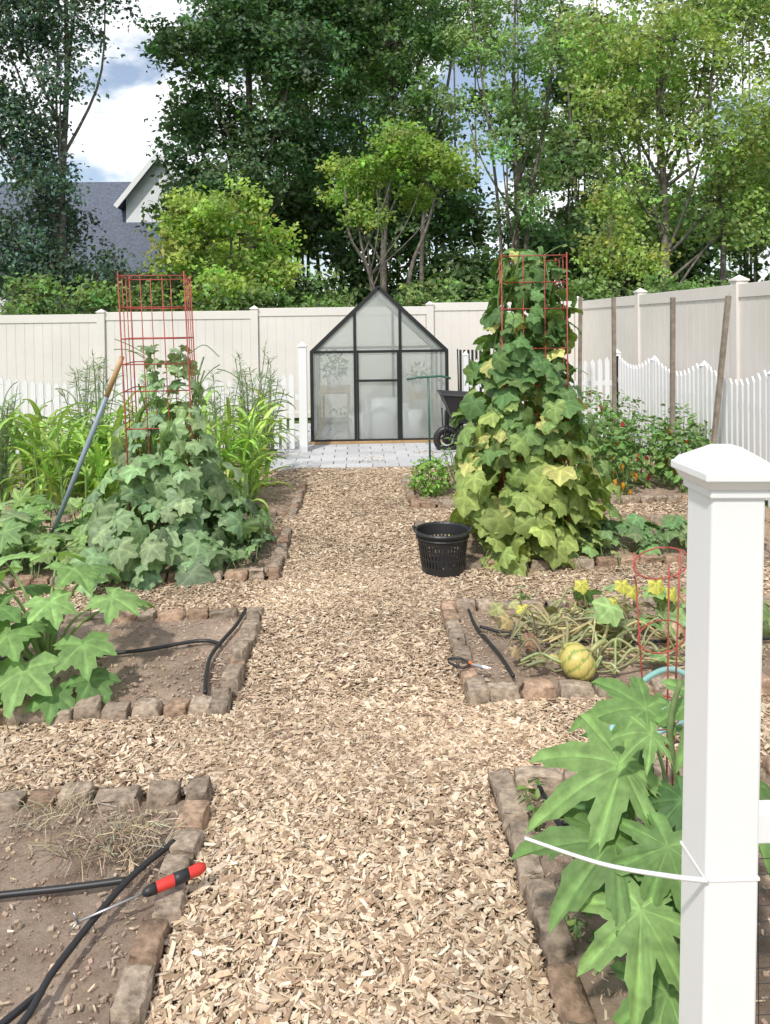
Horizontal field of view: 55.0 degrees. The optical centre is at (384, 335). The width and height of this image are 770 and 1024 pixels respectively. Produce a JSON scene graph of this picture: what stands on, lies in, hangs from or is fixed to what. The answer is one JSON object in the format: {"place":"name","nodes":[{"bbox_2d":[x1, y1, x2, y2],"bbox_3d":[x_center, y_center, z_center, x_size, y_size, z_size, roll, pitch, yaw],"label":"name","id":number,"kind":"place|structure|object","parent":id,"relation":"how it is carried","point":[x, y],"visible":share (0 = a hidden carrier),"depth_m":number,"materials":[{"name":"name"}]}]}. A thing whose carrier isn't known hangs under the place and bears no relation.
{"place":"outdoors","nodes":[
{"label":"outdoors","id":0,"kind":"place"},
{"bbox_2d":[0,162,174,314],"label":"walls","id":1,"kind":"structure","parent":0,"point":[140,194],"depth_m":28.33,"materials":[{"name":"white"}]},
{"bbox_2d":[0,153,179,305],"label":"trim","id":2,"kind":"structure","parent":1,"relation":"attached to","point":[133,183],"depth_m":27.97,"materials":[{"name":"paint"}]},
{"bbox_2d":[0,152,180,306],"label":"roof","id":3,"kind":"structure","parent":1,"relation":"attached to","point":[102,197],"depth_m":28.20,"materials":[{"name":"grey"}]},
{"bbox_2d":[269,423,471,470],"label":"paver patio","id":4,"kind":"structure","parent":0,"point":[314,456],"depth_m":9.06,"materials":[{"name":"concrete"}]},
{"bbox_2d":[297,342,307,451],"bbox_3d":[-1.037,0.788,9.377,0.120,1.428,0.120,-1,1,-2],"label":"white gate post","id":5,"kind":"object","parent":4,"relation":"on","point":[303,408],"visible":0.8,"depth_m":9.33,"materials":[{"name":"plastic"}]},
{"bbox_2d":[310,286,448,444],"bbox_3d":[-0.113,0.374,10.901,1.880,2.118,1.971,-1,1,-2],"label":"greenhouse","id":6,"kind":"object","parent":4,"relation":"on","point":[380,416],"visible":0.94,"depth_m":9.97,"materials":[{"name":"glass"}]},
{"bbox_2d":[406,375,450,462],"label":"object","id":7,"kind":"object","parent":4,"relation":"on","point":[428,393],"visible":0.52,"depth_m":8.48,"materials":[{"name":"green paint"}]},
{"bbox_2d":[433,390,493,449],"bbox_3d":[1.305,1.089,9.376,1.398,0.775,0.680,-1,1,-2],"label":"wheelbarrow","id":8,"kind":"object","parent":4,"relation":"on","point":[451,400],"visible":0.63,"depth_m":9.31,"materials":[{"name":"black plastic"}]},
{"bbox_2d":[0,450,769,1023],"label":"mulch path","id":9,"kind":"structure","parent":0,"point":[618,571],"depth_m":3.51,"materials":[{"name":"wood"}]},
{"bbox_2d":[0,399,79,484],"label":"corn patch","id":10,"kind":"object","parent":9,"relation":"on","point":[37,410],"visible":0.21,"depth_m":7.49,"materials":[{"name":"green plant"}]},
{"bbox_2d":[0,800,184,1023],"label":"soil bed","id":11,"kind":"object","parent":9,"relation":"on","point":[31,970],"visible":0.71,"depth_m":2.01,"materials":[{"name":"soil"}]},
{"bbox_2d":[2,780,118,839],"bbox_3d":[-1.076,1.532,2.401,0.258,0.057,0.330,0,1,43],"label":"dry grass pile","id":12,"kind":"object","parent":11,"relation":"on","point":[59,806],"visible":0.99,"depth_m":2.40,"materials":[{"name":"beige plant"}]},
{"bbox_2d":[0,839,175,1023],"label":"drip hose","id":13,"kind":"object","parent":11,"relation":"on","point":[29,1005],"visible":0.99,"depth_m":2.01,"materials":[{"name":"black plastic"}]},
{"bbox_2d":[19,798,191,879],"bbox_3d":[-0.843,1.532,2.261,0.423,0.057,0.377,0,1,32],"label":"dry grass pile","id":14,"kind":"object","parent":11,"relation":"on","point":[136,843],"visible":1,"depth_m":2.25,"materials":[{"name":"brown plant"}]},
{"bbox_2d":[68,862,205,933],"bbox_3d":[-0.659,1.506,1.991,0.360,0.052,0.034,-1,1,-30],"label":"hand weeder","id":15,"kind":"object","parent":11,"relation":"on","point":[181,876],"visible":1,"depth_m":2.02,"materials":[{"name":"red plastic"}]},
{"bbox_2d":[0,476,769,1023],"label":"soil debris","id":16,"kind":"object","parent":11,"relation":"on","point":[66,1000],"visible":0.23,"depth_m":2.41,"materials":[{"name":"soil"}]},
{"bbox_2d":[1,381,210,465],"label":"ornamental grass","id":17,"kind":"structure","parent":9,"relation":"on","point":[64,432],"depth_m":8.45,"materials":[{"name":"green plant"}]},
{"bbox_2d":[0,775,212,1023],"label":"stone edging","id":18,"kind":"object","parent":9,"relation":"on","point":[134,993],"visible":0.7,"depth_m":2.22,"materials":[{"name":"stone"}]},
{"bbox_2d":[0,616,245,713],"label":"soil bed","id":19,"kind":"object","parent":9,"relation":"on","point":[149,640],"visible":0.45,"depth_m":3.58,"materials":[{"name":"soil"}]},
{"bbox_2d":[0,551,154,724],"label":"zucchini plant","id":20,"kind":"object","parent":19,"relation":"on","point":[20,677],"visible":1,"depth_m":3.21,"materials":[{"name":"green plant"}]},
{"bbox_2d":[0,608,246,694],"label":"drip hose","id":21,"kind":"object","parent":19,"relation":"on","point":[218,644],"visible":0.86,"depth_m":3.60,"materials":[{"name":"black plastic"}]},
{"bbox_2d":[0,606,263,725],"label":"stone edging","id":22,"kind":"object","parent":9,"relation":"on","point":[218,701],"visible":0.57,"depth_m":3.11,"materials":[{"name":"stone"}]},
{"bbox_2d":[0,535,276,576],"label":"soil bed","id":23,"kind":"object","parent":9,"relation":"on","point":[27,569],"visible":0.1,"depth_m":4.96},
{"bbox_2d":[0,487,88,574],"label":"squash plant","id":24,"kind":"object","parent":23,"relation":"on","point":[17,528],"visible":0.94,"depth_m":5.03,"materials":[{"name":"green plant"}]},
{"bbox_2d":[9,524,89,578],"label":"squash plant","id":25,"kind":"object","parent":23,"relation":"on","point":[78,542],"visible":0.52,"depth_m":4.79,"materials":[{"name":"green plant"}]},
{"bbox_2d":[17,356,124,556],"bbox_3d":[-2.154,0.847,5.123,0.851,1.417,0.118,-1,1,12],"label":"garden rake","id":26,"kind":"object","parent":23,"relation":"on","point":[88,442],"visible":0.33,"depth_m":5.06,"materials":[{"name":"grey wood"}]},
{"bbox_2d":[56,496,215,540],"bbox_3d":[-1.833,1.401,5.732,1.263,0.270,0.842,-1,1,-2],"label":"squash plant","id":27,"kind":"object","parent":23,"relation":"on","point":[89,513],"visible":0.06,"depth_m":5.45,"materials":[{"name":"green plant"}]},
{"bbox_2d":[117,271,198,530],"bbox_3d":[-1.546,0.557,5.150,0.503,1.980,0.443,-1,1,-9],"label":"tomato cage","id":28,"kind":"object","parent":23,"relation":"on","point":[163,307],"visible":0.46,"depth_m":4.97,"materials":[{"name":"red metal"}]},
{"bbox_2d":[69,339,276,597],"bbox_3d":[-1.455,0.821,5.213,1.461,1.614,1.446,-1,1,-24],"label":"squash vine","id":29,"kind":"object","parent":23,"relation":"on","point":[189,543],"visible":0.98,"depth_m":4.86,"materials":[{"name":"green plant"}]},
{"bbox_2d":[222,531,271,570],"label":"cucumber plant","id":30,"kind":"object","parent":23,"relation":"on","point":[244,551],"visible":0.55,"depth_m":4.95,"materials":[{"name":"green plant"}]},
{"bbox_2d":[252,534,272,561],"bbox_3d":[-1.507,1.501,5.214,1.369,0.027,0.602,-1,1,-2],"label":"drip hose","id":31,"kind":"object","parent":23,"relation":"on","point":[254,558],"visible":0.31,"depth_m":5.08,"materials":[{"name":"black plastic"}]},
{"bbox_2d":[0,526,291,588],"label":"stone edging","id":32,"kind":"object","parent":9,"relation":"on","point":[278,558],"visible":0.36,"depth_m":4.69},
{"bbox_2d":[1,485,296,516],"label":"soil bed","id":33,"kind":"object","parent":9,"relation":"on","point":[263,494],"visible":0.09,"depth_m":6.88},
{"bbox_2d":[0,385,26,492],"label":"fennel plant","id":34,"kind":"object","parent":33,"relation":"on","point":[3,464],"visible":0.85,"depth_m":6.67,"materials":[{"name":"green plant"}]},
{"bbox_2d":[56,355,100,446],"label":"fennel plant","id":35,"kind":"object","parent":33,"relation":"on","point":[86,396],"visible":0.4,"depth_m":7.47,"materials":[{"name":"green plant"}]},
{"bbox_2d":[64,349,122,450],"bbox_3d":[-2.723,0.813,7.042,0.434,1.426,0.523,0,1,41],"label":"fennel plant","id":36,"kind":"object","parent":33,"relation":"on","point":[98,388],"visible":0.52,"depth_m":7.04,"materials":[{"name":"green plant"}]},
{"bbox_2d":[0,387,190,513],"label":"corn patch","id":37,"kind":"object","parent":33,"relation":"on","point":[98,462],"visible":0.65,"depth_m":6.50,"materials":[{"name":"green plant"}]},
{"bbox_2d":[138,369,180,437],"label":"fennel plant","id":38,"kind":"object","parent":33,"relation":"on","point":[148,398],"visible":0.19,"depth_m":7.61,"materials":[{"name":"green plant"}]},
{"bbox_2d":[199,370,248,455],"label":"fennel plant","id":39,"kind":"object","parent":33,"relation":"on","point":[213,405],"visible":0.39,"depth_m":7.07,"materials":[{"name":"green plant"}]},
{"bbox_2d":[187,387,294,510],"bbox_3d":[-1.404,0.995,6.904,1.159,1.070,1.498,-1,1,-2],"label":"corn patch","id":40,"kind":"object","parent":33,"relation":"on","point":[250,457],"visible":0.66,"depth_m":6.61,"materials":[{"name":"green plant"}]},
{"bbox_2d":[231,341,276,436],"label":"fennel plant","id":41,"kind":"object","parent":33,"relation":"on","point":[243,397],"visible":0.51,"depth_m":7.34,"materials":[{"name":"green plant"}]},
{"bbox_2d":[9,480,306,524],"bbox_3d":[-2.212,1.526,6.762,2.920,0.123,1.286,-1,1,-2],"label":"stone edging","id":42,"kind":"object","parent":9,"relation":"on","point":[296,503],"visible":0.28,"depth_m":6.46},
{"bbox_2d":[155,364,300,463],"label":"ornamental grass","id":43,"kind":"object","parent":9,"relation":"on","point":[272,414],"depth_m":8.66,"materials":[{"name":"green plant"}]},
{"bbox_2d":[242,363,289,464],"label":"fennel plant","id":44,"kind":"object","parent":9,"relation":"on","point":[268,426],"visible":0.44,"depth_m":7.79,"materials":[{"name":"green plant"}]},
{"bbox_2d":[412,521,472,577],"bbox_3d":[0.375,1.381,4.808,0.368,0.295,0.368,0,1,37],"label":"plastic basket","id":45,"kind":"object","parent":9,"relation":"on","point":[443,546],"visible":1,"depth_m":4.71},
{"bbox_2d":[513,586,533,601],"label":"weed plant","id":46,"kind":"object","parent":9,"relation":"on","point":[522,596],"visible":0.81,"depth_m":4.24,"materials":[{"name":"green plant"}]},
{"bbox_2d":[401,471,687,508],"bbox_3d":[1.617,1.476,7.091,2.874,0.122,1.146,-1,1,-2],"label":"stone edging","id":47,"kind":"object","parent":9,"relation":"on","point":[413,500],"visible":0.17,"depth_m":6.58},
{"bbox_2d":[415,476,687,504],"bbox_3d":[1.616,1.471,7.091,2.740,0.039,1.000,-1,1,-2],"label":"soil bed","id":48,"kind":"object","parent":9,"relation":"on","point":[657,488],"visible":0.16,"depth_m":7.01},
{"bbox_2d":[405,455,451,497],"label":"basil plant","id":49,"kind":"object","parent":48,"relation":"on","point":[421,475],"visible":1,"depth_m":6.88,"materials":[{"name":"green plant"}]},
{"bbox_2d":[436,431,472,490],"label":"herb plant","id":50,"kind":"object","parent":48,"relation":"on","point":[450,467],"visible":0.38,"depth_m":7.07,"materials":[{"name":"green plant"}]},
{"bbox_2d":[566,444,586,470],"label":"pepper plant","id":51,"kind":"object","parent":48,"relation":"on","point":[575,465],"depth_m":7.24,"materials":[{"name":"green plant"}]},
{"bbox_2d":[574,426,637,489],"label":"pepper plant","id":52,"kind":"object","parent":48,"relation":"on","point":[616,440],"visible":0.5,"depth_m":6.95,"materials":[{"name":"green plant"}]},
{"bbox_2d":[581,403,639,473],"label":"pepper plant","id":53,"kind":"object","parent":48,"relation":"on","point":[615,424],"visible":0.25,"depth_m":7.49,"materials":[{"name":"green plant"}]},
{"bbox_2d":[607,452,644,494],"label":"plant","id":54,"kind":"object","parent":48,"relation":"on","point":[633,474],"visible":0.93,"depth_m":6.77,"materials":[{"name":"green plant"}]},
{"bbox_2d":[605,414,676,487],"bbox_3d":[2.495,1.123,7.173,0.687,0.732,0.628,-1,1,-2],"label":"pepper plant","id":55,"kind":"object","parent":48,"relation":"on","point":[651,469],"visible":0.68,"depth_m":7.06,"materials":[{"name":"green plant"}]},
{"bbox_2d":[669,297,675,482],"bbox_3d":[2.828,0.554,7.278,0.060,1.860,0.040,-1,1,-2],"label":"wooden stake","id":56,"kind":"object","parent":48,"relation":"on","point":[672,349],"visible":0.64,"depth_m":7.25,"materials":[{"name":"brown wood"}]},
{"bbox_2d":[645,403,708,473],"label":"pepper plant","id":57,"kind":"object","parent":48,"relation":"on","point":[665,423],"visible":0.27,"depth_m":7.56,"materials":[{"name":"green plant"}]},
{"bbox_2d":[651,419,718,492],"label":"pepper plant","id":58,"kind":"object","parent":48,"relation":"on","point":[677,478],"visible":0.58,"depth_m":6.94,"materials":[{"name":"green plant"}]},
{"bbox_2d":[711,296,731,443],"bbox_3d":[3.058,0.563,6.787,0.240,1.854,0.040,-1,1,-2],"label":"wooden stake","id":59,"kind":"object","parent":48,"relation":"on","point":[720,374],"visible":0.64,"depth_m":6.77,"materials":[{"name":"brown wood"}]},
{"bbox_2d":[578,297,581,411],"bbox_3d":[2.494,0.482,9.466,0.070,1.951,0.040,-1,1,-2],"label":"wooden stake","id":60,"kind":"object","parent":9,"relation":"on","point":[580,344],"visible":0.64,"depth_m":9.44,"materials":[{"name":"brown wood"}]},
{"bbox_2d":[414,514,769,571],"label":"stone edging","id":61,"kind":"object","parent":9,"relation":"on","point":[588,561],"visible":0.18,"depth_m":4.88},
{"bbox_2d":[578,385,621,457],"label":"flower bush","id":62,"kind":"object","parent":9,"relation":"on","point":[599,397],"visible":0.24,"depth_m":8.52,"materials":[{"name":"green plant"}]},
{"bbox_2d":[434,524,769,565],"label":"soil bed","id":63,"kind":"object","parent":9,"relation":"on","point":[471,547],"visible":0.12,"depth_m":5.19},
{"bbox_2d":[495,252,569,527],"bbox_3d":[1.036,0.474,5.253,0.449,2.080,0.448,-1,1,3],"label":"tomato cage","id":64,"kind":"object","parent":63,"relation":"on","point":[545,348],"visible":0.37,"depth_m":5.03,"materials":[{"name":"red metal"}]},
{"bbox_2d":[445,244,622,578],"bbox_3d":[1.040,0.483,5.277,1.234,2.280,1.271,-1,1,-2],"label":"cucumber vine","id":65,"kind":"object","parent":63,"relation":"on","point":[528,507],"visible":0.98,"depth_m":4.97,"materials":[{"name":"green plant"}]},
{"bbox_2d":[479,533,620,570],"bbox_3d":[1.090,1.424,4.933,0.931,0.174,0.413,-1,1,-2],"label":"cucumber plant","id":66,"kind":"object","parent":63,"relation":"on","point":[589,549],"visible":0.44,"depth_m":4.93,"materials":[{"name":"green plant"}]},
{"bbox_2d":[578,513,686,560],"bbox_3d":[1.782,1.391,5.261,0.994,0.214,0.683,-1,1,-2],"label":"cucumber plant","id":67,"kind":"object","parent":63,"relation":"on","point":[634,527],"visible":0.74,"depth_m":5.12,"materials":[{"name":"green plant"}]},
{"bbox_2d":[439,594,769,705],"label":"stone edging","id":68,"kind":"object","parent":9,"relation":"on","point":[477,690],"visible":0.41,"depth_m":3.20,"materials":[{"name":"stone"}]},
{"bbox_2d":[447,657,489,669],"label":"pruning shears","id":69,"kind":"object","parent":68,"relation":"on","point":[469,663],"visible":1,"depth_m":3.33,"materials":[{"name":"black plastic"}]},
{"bbox_2d":[458,606,769,691],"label":"soil bed","id":70,"kind":"object","parent":9,"relation":"on","point":[625,673],"visible":0.2,"depth_m":3.53,"materials":[{"name":"soil"}]},
{"bbox_2d":[480,624,560,644],"bbox_3d":[0.751,1.492,3.737,0.479,0.055,0.318,0,1,22],"label":"dry grass pile","id":71,"kind":"object","parent":70,"relation":"on","point":[522,631],"visible":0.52,"depth_m":3.73,"materials":[{"name":"brown plant"}]},
{"bbox_2d":[559,639,606,680],"bbox_3d":[0.872,1.451,3.316,0.167,0.168,0.217,0,1,39],"label":"gourd","id":72,"kind":"object","parent":70,"relation":"on","point":[577,660],"visible":0.98,"depth_m":3.24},
{"bbox_2d":[467,608,769,677],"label":"drip hose","id":73,"kind":"object","parent":70,"relation":"on","point":[496,650],"visible":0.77,"depth_m":3.63,"materials":[{"name":"black plastic"}]},
{"bbox_2d":[488,579,769,674],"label":"withered squash vine","id":74,"kind":"object","parent":70,"relation":"on","point":[608,612],"visible":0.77,"depth_m":3.63,"materials":[{"name":"green plant"}]},
{"bbox_2d":[611,298,616,435],"bbox_3d":[2.593,0.522,8.369,0.040,1.900,0.040,-1,1,-2],"label":"wooden stake","id":75,"kind":"object","parent":9,"relation":"on","point":[614,362],"visible":0.64,"depth_m":8.35,"materials":[{"name":"brown wood"}]},
{"bbox_2d":[596,389,650,452],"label":"flower bush","id":76,"kind":"object","parent":9,"relation":"on","point":[628,407],"visible":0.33,"depth_m":8.81,"materials":[{"name":"green plant"}]},
{"bbox_2d":[487,755,769,1023],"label":"stone edging","id":77,"kind":"object","parent":9,"relation":"on","point":[568,993],"visible":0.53,"depth_m":2.06,"materials":[{"name":"stone"}]},
{"bbox_2d":[522,773,769,1023],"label":"soil bed","id":78,"kind":"object","parent":9,"relation":"on","point":[612,1001],"visible":0.12,"depth_m":1.85,"materials":[{"name":"soil"}]},
{"bbox_2d":[516,778,545,831],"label":"weed plant","id":79,"kind":"object","parent":78,"relation":"on","point":[530,807],"visible":0.57,"depth_m":2.40,"materials":[{"name":"green plant"}]},
{"bbox_2d":[556,885,597,974],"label":"weed plant","id":80,"kind":"object","parent":78,"relation":"on","point":[570,922],"visible":0.38,"depth_m":1.92,"materials":[{"name":"green plant"}]},
{"bbox_2d":[537,785,675,954],"bbox_3d":[1.329,1.509,2.176,1.608,0.028,0.702,-1,1,-2],"label":"drip hose","id":81,"kind":"object","parent":78,"relation":"on","point":[545,797],"visible":0.16,"depth_m":2.31,"materials":[{"name":"black plastic"}]},
{"bbox_2d":[510,676,769,1023],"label":"okra plant","id":82,"kind":"object","parent":78,"relation":"on","point":[600,799],"visible":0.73,"depth_m":1.76,"materials":[{"name":"green plant"}]},
{"bbox_2d":[633,547,686,791],"bbox_3d":[0.899,1.125,2.404,0.175,0.843,0.175,-1,1,-2],"label":"tomato cage","id":83,"kind":"object","parent":78,"relation":"on","point":[667,620],"visible":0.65,"depth_m":2.43,"materials":[{"name":"red metal"}]},
{"bbox_2d":[609,666,684,734],"bbox_3d":[1.073,1.436,2.832,0.644,0.242,0.210,-1,1,-16],"label":"garden hose","id":84,"kind":"object","parent":9,"relation":"on","point":[652,674],"visible":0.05,"depth_m":2.92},
{"bbox_2d":[671,444,769,1023],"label":"white vinyl fence post","id":85,"kind":"object","parent":9,"relation":"on","point":[728,485],"visible":1,"depth_m":1.38,"materials":[{"name":"plastic"}]},
{"bbox_2d":[524,836,708,883],"bbox_3d":[0.428,0.970,1.361,0.342,0.097,0.027,-1,1,-2],"label":"cable tie","id":86,"kind":"object","parent":85,"relation":"attached to","point":[696,879],"visible":1,"depth_m":1.35,"materials":[{"name":"white plastic"}]},
{"bbox_2d":[756,800,769,1023],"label":"garden fence panel","id":87,"kind":"object","parent":85,"relation":"attached to","point":[764,821],"visible":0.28,"depth_m":1.41,"materials":[{"name":"white plastic"}]},
{"bbox_2d":[0,0,769,307],"label":"sky","id":88,"kind":"structure","parent":0,"point":[114,135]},
{"bbox_2d":[11,416,768,507],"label":"ground","id":89,"kind":"structure","parent":0,"point":[296,420],"depth_m":11.64,"materials":[{"name":"green soil"}]},
{"bbox_2d":[0,0,160,310],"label":"cedar tree","id":90,"kind":"object","parent":89,"relation":"on","point":[51,207],"visible":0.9,"depth_m":17.46,"materials":[{"name":"green plant"}]},
{"bbox_2d":[57,262,205,311],"bbox_3d":[-7.384,-0.432,22.925,4.088,3.680,5.316,-1,1,-44],"label":"shrub row","id":91,"kind":"object","parent":89,"relation":"on","point":[175,284],"visible":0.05,"depth_m":22.10,"materials":[{"name":"green plant"}]},
{"bbox_2d":[0,370,298,453],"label":"picket fence","id":92,"kind":"object","parent":89,"relation":"on","point":[56,401],"visible":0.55,"depth_m":9.41,"materials":[{"name":"white plastic"}]},
{"bbox_2d":[127,172,312,309],"bbox_3d":[-3.137,-0.918,15.953,3.538,4.720,4.244,0,1,15],"label":"young maple tree","id":93,"kind":"object","parent":89,"relation":"on","point":[236,268],"visible":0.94,"depth_m":15.04,"materials":[{"name":"green plant"}]},
{"bbox_2d":[134,0,381,256],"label":"oak tree","id":94,"kind":"object","parent":89,"relation":"on","point":[262,29],"visible":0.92,"depth_m":20.20,"materials":[{"name":"green plant"}]},
{"bbox_2d":[0,261,729,314],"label":"hedge shrubs","id":95,"kind":"object","parent":89,"relation":"on","point":[415,297],"visible":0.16,"depth_m":14.72,"materials":[{"name":"green plant"}]},
{"bbox_2d":[0,275,769,437],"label":"vinyl privacy fence","id":96,"kind":"object","parent":89,"relation":"on","point":[44,349],"visible":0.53,"depth_m":12.54,"materials":[{"name":"plastic"}]},
{"bbox_2d":[287,0,483,291],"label":"poplar tree","id":97,"kind":"object","parent":89,"relation":"on","point":[375,45],"visible":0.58,"depth_m":21.48,"materials":[{"name":"green plant"}]},
{"bbox_2d":[313,116,493,304],"bbox_3d":[0.461,-1.760,17.317,4.335,6.271,3.098,-1,1,-2],"label":"mimosa tree","id":98,"kind":"object","parent":89,"relation":"on","point":[403,149],"visible":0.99,"depth_m":17.08,"materials":[{"name":"green plant"}]},
{"bbox_2d":[135,148,769,309],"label":"distant tree line","id":99,"kind":"object","parent":89,"relation":"on","point":[544,237],"visible":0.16,"depth_m":23.27,"materials":[{"name":"green plant"}]},
{"bbox_2d":[158,0,769,305],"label":"woodland canopy","id":100,"kind":"object","parent":89,"relation":"on","point":[569,154],"visible":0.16,"depth_m":25.19,"materials":[{"name":"green plant"}]},
{"bbox_2d":[457,349,481,429],"bbox_3d":[1.325,0.827,10.870,0.468,1.252,0.532,-1,1,-2],"label":"garden chair","id":101,"kind":"object","parent":89,"relation":"on","point":[459,367],"visible":0.17,"depth_m":11.06,"materials":[{"name":"black metal"}]},
{"bbox_2d":[426,0,593,266],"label":"locust tree","id":102,"kind":"object","parent":89,"relation":"on","point":[532,119],"visible":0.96,"depth_m":19.17,"materials":[{"name":"green plant"}]},
{"bbox_2d":[462,349,620,436],"bbox_3d":[2.155,0.822,10.157,2.184,1.260,0.084,-1,1,-2],"label":"picket fence","id":103,"kind":"object","parent":89,"relation":"on","point":[599,382],"visible":0.28,"depth_m":10.15,"materials":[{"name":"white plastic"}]},
{"bbox_2d":[558,182,680,294],"bbox_3d":[4.851,-0.984,15.725,2.252,4.655,2.234,-1,1,-2],"label":"dogwood tree","id":104,"kind":"object","parent":89,"relation":"on","point":[610,243],"visible":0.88,"depth_m":15.70,"materials":[{"name":"green plant"}]},
{"bbox_2d":[541,0,769,291],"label":"willow oak tree","id":105,"kind":"object","parent":89,"relation":"on","point":[669,30],"visible":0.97,"depth_m":17.02,"materials":[{"name":"green plant"}]},
{"bbox_2d":[616,355,769,507],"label":"picket fence","id":106,"kind":"object","parent":89,"relation":"on","point":[695,388],"visible":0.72,"depth_m":7.62,"materials":[{"name":"white plastic"}]}
]}

